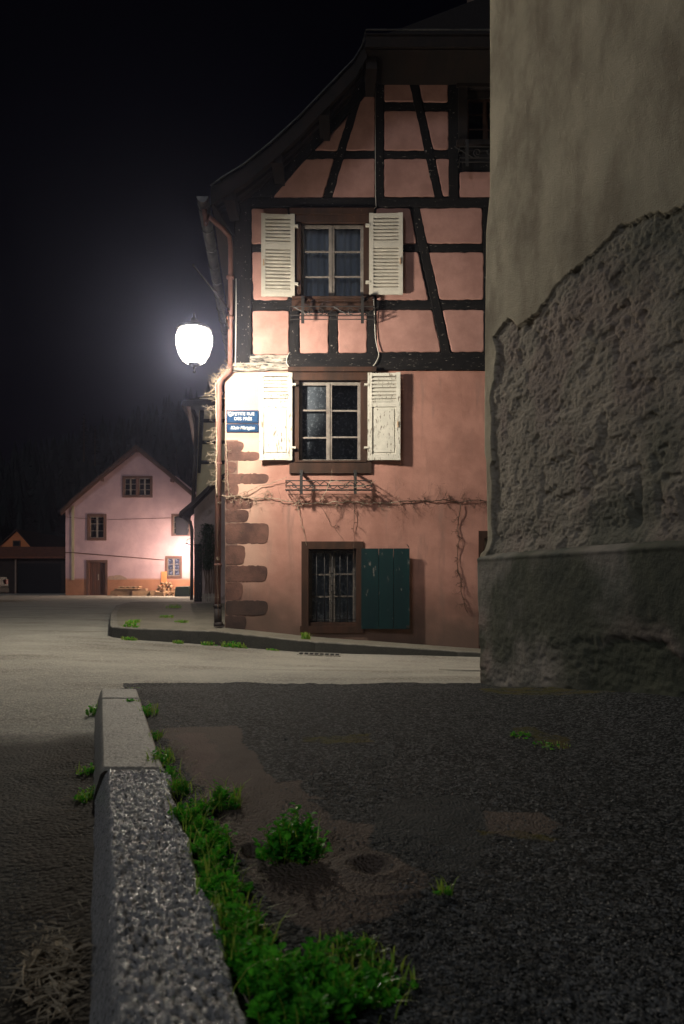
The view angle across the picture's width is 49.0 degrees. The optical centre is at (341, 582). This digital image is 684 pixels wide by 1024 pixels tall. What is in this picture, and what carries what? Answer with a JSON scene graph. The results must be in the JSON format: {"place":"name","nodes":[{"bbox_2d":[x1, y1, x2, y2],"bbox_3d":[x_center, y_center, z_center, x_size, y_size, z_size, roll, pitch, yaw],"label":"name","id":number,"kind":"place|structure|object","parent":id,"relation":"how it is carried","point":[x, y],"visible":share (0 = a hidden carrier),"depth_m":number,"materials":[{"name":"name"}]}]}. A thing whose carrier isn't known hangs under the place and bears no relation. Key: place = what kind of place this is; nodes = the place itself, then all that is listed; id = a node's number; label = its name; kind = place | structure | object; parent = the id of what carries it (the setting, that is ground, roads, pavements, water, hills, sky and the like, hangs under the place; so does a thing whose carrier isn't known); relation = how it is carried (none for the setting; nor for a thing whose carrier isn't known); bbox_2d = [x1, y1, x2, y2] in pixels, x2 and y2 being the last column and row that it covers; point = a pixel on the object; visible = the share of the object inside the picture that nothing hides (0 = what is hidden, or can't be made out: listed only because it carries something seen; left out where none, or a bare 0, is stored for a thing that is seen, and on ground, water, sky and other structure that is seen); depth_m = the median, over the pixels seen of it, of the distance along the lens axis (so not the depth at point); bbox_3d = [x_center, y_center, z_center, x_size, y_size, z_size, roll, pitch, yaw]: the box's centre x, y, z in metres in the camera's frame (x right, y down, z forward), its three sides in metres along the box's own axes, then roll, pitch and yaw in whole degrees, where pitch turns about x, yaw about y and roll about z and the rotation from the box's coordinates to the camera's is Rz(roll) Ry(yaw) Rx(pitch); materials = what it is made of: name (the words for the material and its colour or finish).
{"place":"outdoors","nodes":[
{"label":"outdoors","id":0,"kind":"place"},
{"bbox_2d":[25,432,197,539],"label":"hill","id":1,"kind":"structure","parent":0,"point":[181,455],"depth_m":156.87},
{"bbox_2d":[0,382,224,542],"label":"forest","id":2,"kind":"object","parent":1,"relation":"on","point":[39,472],"visible":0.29,"depth_m":158.14,"materials":[{"name":"black plant"}]},
{"bbox_2d":[0,0,466,465],"label":"sky","id":3,"kind":"structure","parent":0,"point":[115,115],"materials":[{"name":"black"}]},
{"bbox_2d":[0,594,480,1023],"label":"road","id":4,"kind":"structure","parent":0,"point":[65,660],"depth_m":4.66,"materials":[{"name":"grey asphalt"}]},
{"bbox_2d":[0,576,8,592],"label":"parked car","id":5,"kind":"object","parent":4,"relation":"on","point":[4,588],"visible":1,"depth_m":29.09,"materials":[{"name":"white paint"}]},
{"bbox_2d":[0,547,64,593],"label":"dark garage","id":6,"kind":"structure","parent":4,"relation":"on","point":[32,570],"depth_m":49.96,"materials":[{"name":"red tile"}]},
{"bbox_2d":[18,563,60,593],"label":"door","id":7,"kind":"structure","parent":6,"relation":"in","point":[33,578],"depth_m":49.97,"materials":[{"name":"black metal"}]},
{"bbox_2d":[0,529,64,546],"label":"orange gabled house","id":8,"kind":"structure","parent":4,"relation":"on","point":[19,538],"depth_m":56.20,"materials":[{"name":"red tile"}]},
{"bbox_2d":[13,540,19,546],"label":"window","id":9,"kind":"structure","parent":8,"relation":"in","point":[16,543],"depth_m":54.94,"materials":[{"name":"black glass"}]},
{"bbox_2d":[72,783,94,802],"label":"weed clump","id":10,"kind":"object","parent":4,"relation":"on","point":[85,796],"visible":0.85,"depth_m":2.51,"materials":[{"name":"green plant"}]},
{"bbox_2d":[75,761,94,775],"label":"weed clump","id":11,"kind":"object","parent":4,"relation":"on","point":[91,769],"visible":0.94,"depth_m":2.85,"materials":[{"name":"green plant"}]},
{"bbox_2d":[85,701,97,715],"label":"weed clump","id":12,"kind":"object","parent":4,"relation":"on","point":[92,711],"visible":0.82,"depth_m":4.13,"materials":[{"name":"green plant"}]},
{"bbox_2d":[95,689,138,716],"bbox_3d":[-1.270,0.694,4.210,0.244,0.153,0.470,0,0,-18],"label":"kerb stone","id":13,"kind":"object","parent":4,"relation":"on","point":[118,693],"visible":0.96,"depth_m":4.16,"materials":[{"name":"stone"}]},
{"bbox_2d":[110,591,131,595],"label":"stone block","id":14,"kind":"object","parent":4,"relation":"on","point":[124,593],"depth_m":41.37,"materials":[{"name":"beige stone"}]},
{"bbox_2d":[114,588,147,591],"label":"stone block","id":15,"kind":"object","parent":14,"relation":"on","point":[139,589],"depth_m":41.39,"materials":[{"name":"beige stone"}]},
{"bbox_2d":[117,586,141,588],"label":"slatted bench","id":16,"kind":"object","parent":15,"relation":"on","point":[127,587],"visible":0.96,"depth_m":41.30,"materials":[{"name":"brown wood"}]},
{"bbox_2d":[93,699,162,799],"bbox_3d":[-0.963,0.694,3.260,0.246,0.154,1.667,0,0,-18],"label":"kerb stone","id":17,"kind":"object","parent":4,"relation":"on","point":[123,740],"visible":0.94,"depth_m":2.99,"materials":[{"name":"stone"}]},
{"bbox_2d":[60,445,195,594],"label":"pink gabled house","id":18,"kind":"structure","parent":4,"relation":"on","point":[126,524],"depth_m":43.00,"materials":[{"name":"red paint"}]},
{"bbox_2d":[87,514,105,540],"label":"window","id":19,"kind":"structure","parent":18,"relation":"in","point":[96,529],"depth_m":43.05,"materials":[{"name":"paint"}]},
{"bbox_2d":[86,560,106,594],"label":"door","id":20,"kind":"structure","parent":18,"relation":"in","point":[96,570],"depth_m":43.10,"materials":[{"name":"paint"}]},
{"bbox_2d":[122,476,151,497],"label":"window","id":21,"kind":"structure","parent":18,"relation":"in","point":[132,486],"depth_m":43.05,"materials":[{"name":"paint"}]},
{"bbox_2d":[165,556,181,577],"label":"window","id":22,"kind":"structure","parent":18,"relation":"in","point":[173,564],"depth_m":43.05,"materials":[{"name":"paint"}]},
{"bbox_2d":[171,514,190,535],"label":"window","id":23,"kind":"structure","parent":18,"relation":"in","point":[173,516],"depth_m":42.95,"materials":[{"name":"paint"}]},
{"bbox_2d":[121,636,136,640],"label":"grass tuft","id":24,"kind":"object","parent":4,"relation":"on","point":[129,638],"visible":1,"depth_m":10.91,"materials":[{"name":"green plant"}]},
{"bbox_2d":[132,591,149,595],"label":"stone block","id":25,"kind":"object","parent":4,"relation":"on","point":[140,593],"depth_m":41.00,"materials":[{"name":"beige stone"}]},
{"bbox_2d":[0,720,285,1023],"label":"plant litter","id":26,"kind":"object","parent":4,"relation":"on","point":[65,953],"visible":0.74,"depth_m":1.36,"materials":[{"name":"brown plant"}]},
{"bbox_2d":[150,590,155,595],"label":"stone block","id":27,"kind":"object","parent":4,"relation":"on","point":[152,592],"depth_m":40.81,"materials":[{"name":"beige stone"}]},
{"bbox_2d":[156,592,165,595],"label":"stone block","id":28,"kind":"object","parent":4,"relation":"on","point":[160,594],"depth_m":40.65,"materials":[{"name":"beige stone"}]},
{"bbox_2d":[89,768,248,1023],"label":"kerb stone","id":29,"kind":"object","parent":4,"relation":"on","point":[158,957],"visible":0.97,"depth_m":1.39,"materials":[{"name":"grey stone"}]},
{"bbox_2d":[173,640,183,643],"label":"grass tuft","id":30,"kind":"object","parent":4,"relation":"on","point":[178,642],"visible":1,"depth_m":10.89,"materials":[{"name":"green plant"}]},
{"bbox_2d":[175,586,189,596],"bbox_3d":[-8.353,0.590,39.450,0.800,0.806,0.500,0,0,0],"label":"garden box","id":31,"kind":"object","parent":4,"relation":"on","point":[182,591],"visible":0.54,"depth_m":39.20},
{"bbox_2d":[179,473,224,602],"bbox_3d":[-5.105,-1.784,33.114,3.090,5.208,19.296,0,0,-9],"label":"lean to shed","id":32,"kind":"object","parent":4,"relation":"on","point":[201,506],"visible":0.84,"depth_m":24.20,"materials":[{"name":"wood"}]},
{"bbox_2d":[194,544,201,601],"bbox_3d":[-4.638,-0.315,24.170,0.242,1.855,0.100,0,0,0],"label":"door","id":33,"kind":"structure","parent":32,"relation":"in","point":[197,571],"depth_m":24.16,"materials":[{"name":"wood"}]},
{"bbox_2d":[193,523,214,594],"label":"wall shrub","id":34,"kind":"object","parent":32,"relation":"attached to","point":[207,537],"visible":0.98,"depth_m":23.97,"materials":[{"name":"green plant"}]},
{"bbox_2d":[182,392,224,501],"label":"cream timbered house","id":35,"kind":"structure","parent":4,"relation":"on","point":[200,420],"depth_m":25.02,"materials":[{"name":"tile"}]},
{"bbox_2d":[201,641,216,645],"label":"grass tuft","id":36,"kind":"object","parent":4,"relation":"on","point":[208,643],"visible":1,"depth_m":10.88,"materials":[{"name":"green plant"}]},
{"bbox_2d":[221,640,247,648],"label":"grass tuft","id":37,"kind":"object","parent":4,"relation":"on","point":[233,644],"visible":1,"depth_m":10.87,"materials":[{"name":"green plant"}]},
{"bbox_2d":[109,602,480,656],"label":"kerb","id":38,"kind":"structure","parent":4,"relation":"on","point":[218,638],"depth_m":11.01,"materials":[{"name":"stone"}]},
{"bbox_2d":[297,652,340,656],"bbox_3d":[-0.325,1.041,10.700,0.610,0.072,0.400,0,0,0],"label":"storm drain","id":39,"kind":"object","parent":4,"relation":"on","point":[320,654],"visible":0.69,"depth_m":10.70,"materials":[{"name":"metal"}]},
{"bbox_2d":[196,0,489,648],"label":"half timbered house","id":40,"kind":"structure","parent":4,"relation":"on","point":[350,207],"depth_m":11.99,"materials":[{"name":"paint"}]},
{"bbox_2d":[175,264,229,373],"bbox_3d":[-2.006,-3.616,10.965,0.524,1.552,2.030,0,0,0],"label":"street lamp","id":41,"kind":"object","parent":40,"relation":"attached to","point":[194,329],"visible":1,"depth_m":10.15,"materials":[{"name":"glass"}]},
{"bbox_2d":[226,410,258,422],"bbox_3d":[-1.590,-2.650,11.985,0.516,0.204,0.021,0,0,0],"label":"street sign","id":42,"kind":"object","parent":40,"relation":"attached to","point":[242,416],"visible":1,"depth_m":11.98,"materials":[{"name":"blue metal"}]},
{"bbox_2d":[226,424,258,431],"bbox_3d":[-1.590,-2.468,11.985,0.516,0.128,0.021,0,0,0],"label":"street sign","id":43,"kind":"object","parent":40,"relation":"attached to","point":[242,427],"visible":1,"depth_m":11.98,"materials":[{"name":"blue metal"}]},
{"bbox_2d":[290,208,373,310],"bbox_3d":[-0.160,-5.152,12.213,1.344,1.616,0.635,0,0,0],"label":"window","id":44,"kind":"structure","parent":40,"relation":"in","point":[332,261],"depth_m":12.05,"materials":[{"name":"brown wood"}]},
{"bbox_2d":[288,367,375,473],"bbox_3d":[-0.156,-2.580,12.009,1.400,1.672,0.278,0,0,0],"label":"window","id":45,"kind":"structure","parent":40,"relation":"in","point":[330,419],"depth_m":12.05,"materials":[{"name":"brown wood"}]},
{"bbox_2d":[300,541,364,632],"bbox_3d":[-0.152,0.076,12.285,1.040,1.464,0.630,0,0,0],"label":"window","id":46,"kind":"structure","parent":40,"relation":"in","point":[330,574],"depth_m":12.17,"materials":[{"name":"brown wood"}]},
{"bbox_2d":[203,360,486,617],"bbox_3d":[0.214,-1.481,11.805,4.848,4.085,0.378,0,0,0],"label":"climbing vine","id":47,"kind":"object","parent":40,"relation":"attached to","point":[217,380],"visible":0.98,"depth_m":11.94,"materials":[{"name":"brown plant"}]},
{"bbox_2d":[456,83,489,146],"bbox_3d":[2.440,-7.480,12.220,1.232,1.056,0.620,0,0,0],"label":"window","id":48,"kind":"structure","parent":40,"relation":"in","point":[473,105],"depth_m":12.03,"materials":[{"name":"brown wood"}]},
{"bbox_2d":[478,531,487,648],"bbox_3d":[2.564,0.268,12.040,0.760,2.184,0.160,0,0,0],"label":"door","id":49,"kind":"structure","parent":40,"relation":"in","point":[483,535],"depth_m":11.96,"materials":[{"name":"brown wood"}]},
{"bbox_2d":[477,0,683,697],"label":"rendered building","id":50,"kind":"structure","parent":4,"relation":"on","point":[580,565],"depth_m":4.25,"materials":[{"name":"plaster"},{"name":"rough stone"}]},
{"bbox_2d":[117,602,479,651],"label":"pavement","id":51,"kind":"structure","parent":0,"point":[198,616],"depth_m":13.50,"materials":[{"name":"concrete"}]},
{"bbox_2d":[120,623,140,627],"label":"grass tuft","id":52,"kind":"object","parent":51,"relation":"on","point":[129,625],"visible":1,"depth_m":11.31,"materials":[{"name":"green plant"}]},
{"bbox_2d":[125,619,139,623],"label":"grass tuft","id":53,"kind":"object","parent":51,"relation":"on","point":[133,621],"visible":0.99,"depth_m":12.29,"materials":[{"name":"green plant"}]},
{"bbox_2d":[165,604,181,607],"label":"grass tuft","id":54,"kind":"object","parent":51,"relation":"on","point":[176,606],"visible":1,"depth_m":19.47,"materials":[{"name":"green plant"}]},
{"bbox_2d":[175,619,188,622],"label":"grass tuft","id":55,"kind":"object","parent":51,"relation":"on","point":[181,621],"visible":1,"depth_m":12.86,"materials":[{"name":"green plant"}]},
{"bbox_2d":[201,593,213,602],"bbox_3d":[-4.179,0.483,23.730,0.553,0.330,0.060,0,0,0],"label":"picket fence","id":56,"kind":"object","parent":51,"relation":"on","point":[208,598],"visible":0.74,"depth_m":23.70,"materials":[{"name":"paint"}]},
{"bbox_2d":[299,632,311,639],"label":"grass tuft","id":57,"kind":"object","parent":51,"relation":"on","point":[304,635],"visible":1,"depth_m":11.34,"materials":[{"name":"green plant"}]},
{"bbox_2d":[0,682,683,1023],"bbox_3d":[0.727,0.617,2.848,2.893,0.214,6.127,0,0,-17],"label":"yard ground","id":58,"kind":"structure","parent":0,"point":[288,885],"depth_m":2.11,"materials":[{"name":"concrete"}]},
{"bbox_2d":[138,701,158,716],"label":"weed clump","id":59,"kind":"object","parent":58,"relation":"on","point":[146,709],"visible":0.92,"depth_m":3.65,"materials":[{"name":"green plant"}]},
{"bbox_2d":[147,729,166,740],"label":"weed clump","id":60,"kind":"object","parent":58,"relation":"on","point":[154,736],"visible":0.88,"depth_m":3.09,"materials":[{"name":"green plant"}]},
{"bbox_2d":[146,741,181,766],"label":"weed clump","id":61,"kind":"object","parent":58,"relation":"on","point":[165,757],"visible":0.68,"depth_m":2.66,"materials":[{"name":"green plant"}]},
{"bbox_2d":[159,759,181,779],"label":"weed clump","id":62,"kind":"object","parent":58,"relation":"on","point":[169,770],"visible":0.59,"depth_m":2.45,"materials":[{"name":"green plant"}]},
{"bbox_2d":[163,771,197,796],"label":"weed clump","id":63,"kind":"object","parent":58,"relation":"on","point":[179,786],"visible":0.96,"depth_m":2.28,"materials":[{"name":"green plant"}]},
{"bbox_2d":[154,785,222,825],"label":"weed clump","id":64,"kind":"object","parent":58,"relation":"on","point":[179,811],"visible":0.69,"depth_m":2.00,"materials":[{"name":"green plant"}]},
{"bbox_2d":[182,808,225,840],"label":"weed clump","id":65,"kind":"object","parent":58,"relation":"on","point":[198,823],"visible":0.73,"depth_m":1.90,"materials":[{"name":"green plant"}]},
{"bbox_2d":[179,831,239,877],"bbox_3d":[-0.292,0.613,1.672,0.138,0.063,0.202,0,0,0],"label":"weed clump","id":66,"kind":"object","parent":58,"relation":"on","point":[217,856],"visible":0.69,"depth_m":1.66,"materials":[{"name":"green plant"}]},
{"bbox_2d":[187,812,237,863],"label":"weed clump","id":67,"kind":"object","parent":58,"relation":"on","point":[198,845],"visible":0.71,"depth_m":1.77,"materials":[{"name":"green plant"}]},
{"bbox_2d":[190,849,254,900],"bbox_3d":[-0.260,0.607,1.544,0.195,0.076,0.140,0,0,44],"label":"weed clump","id":68,"kind":"object","parent":58,"relation":"on","point":[213,879],"visible":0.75,"depth_m":1.54,"materials":[{"name":"green plant"}]},
{"bbox_2d":[203,776,249,811],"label":"weed clump","id":69,"kind":"object","parent":58,"relation":"on","point":[219,794],"visible":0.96,"depth_m":2.14,"materials":[{"name":"green plant"}]},
{"bbox_2d":[200,882,257,925],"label":"weed clump","id":70,"kind":"object","parent":58,"relation":"on","point":[226,902],"visible":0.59,"depth_m":1.45,"materials":[{"name":"green plant"}]},
{"bbox_2d":[213,913,277,970],"bbox_3d":[-0.153,0.613,1.261,0.121,0.062,0.144,0,0,0],"label":"weed clump","id":71,"kind":"object","parent":58,"relation":"on","point":[248,944],"visible":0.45,"depth_m":1.25,"materials":[{"name":"green plant"}]},
{"bbox_2d":[210,893,295,957],"bbox_3d":[-0.179,0.608,1.345,0.155,0.072,0.157,0,0,-38],"label":"weed clump","id":72,"kind":"object","parent":58,"relation":"on","point":[244,919],"visible":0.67,"depth_m":1.34,"materials":[{"name":"green plant"}]},
{"bbox_2d":[230,932,302,996],"bbox_3d":[-0.119,0.611,1.207,0.126,0.068,0.148,0,0,-28],"label":"weed clump","id":73,"kind":"object","parent":58,"relation":"on","point":[264,954],"visible":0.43,"depth_m":1.21,"materials":[{"name":"green plant"}]},
{"bbox_2d":[252,802,332,866],"bbox_3d":[-0.126,0.581,1.746,0.170,0.127,0.164,0,0,-29],"label":"weed clump","id":74,"kind":"object","parent":58,"relation":"on","point":[296,840],"visible":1,"depth_m":1.72,"materials":[{"name":"green plant"}]},
{"bbox_2d":[228,906,411,1023],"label":"weed clump","id":75,"kind":"object","parent":58,"relation":"on","point":[316,986],"visible":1,"depth_m":1.12,"materials":[{"name":"green plant"}]},
{"bbox_2d":[318,928,387,965],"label":"weed clump","id":76,"kind":"object","parent":58,"relation":"on","point":[346,940],"visible":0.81,"depth_m":1.31,"materials":[{"name":"green plant"}]},
{"bbox_2d":[330,941,418,1007],"bbox_3d":[0.051,0.624,1.184,0.148,0.041,0.168,0,0,0],"label":"weed clump","id":77,"kind":"object","parent":58,"relation":"on","point":[383,966],"visible":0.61,"depth_m":1.21,"materials":[{"name":"green plant"}]},
{"bbox_2d":[429,876,458,895],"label":"weed clump","id":78,"kind":"object","parent":58,"relation":"on","point":[447,891],"visible":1,"depth_m":1.53,"materials":[{"name":"green plant"}]},
{"bbox_2d":[509,731,531,738],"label":"weed clump","id":79,"kind":"object","parent":58,"relation":"on","point":[520,733],"visible":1,"depth_m":3.12,"materials":[{"name":"green plant"}]},
{"bbox_2d":[532,740,569,749],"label":"weed clump","id":80,"kind":"object","parent":58,"relation":"on","point":[547,745],"visible":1,"depth_m":2.94,"materials":[{"name":"green plant"}]},
{"bbox_2d":[439,668,479,671],"bbox_3d":[1.399,0.961,8.200,0.680,0.089,0.680,0,0,0],"label":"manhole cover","id":81,"kind":"object","parent":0,"point":[465,669],"visible":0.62,"depth_m":7.97,"materials":[{"name":"metal"}]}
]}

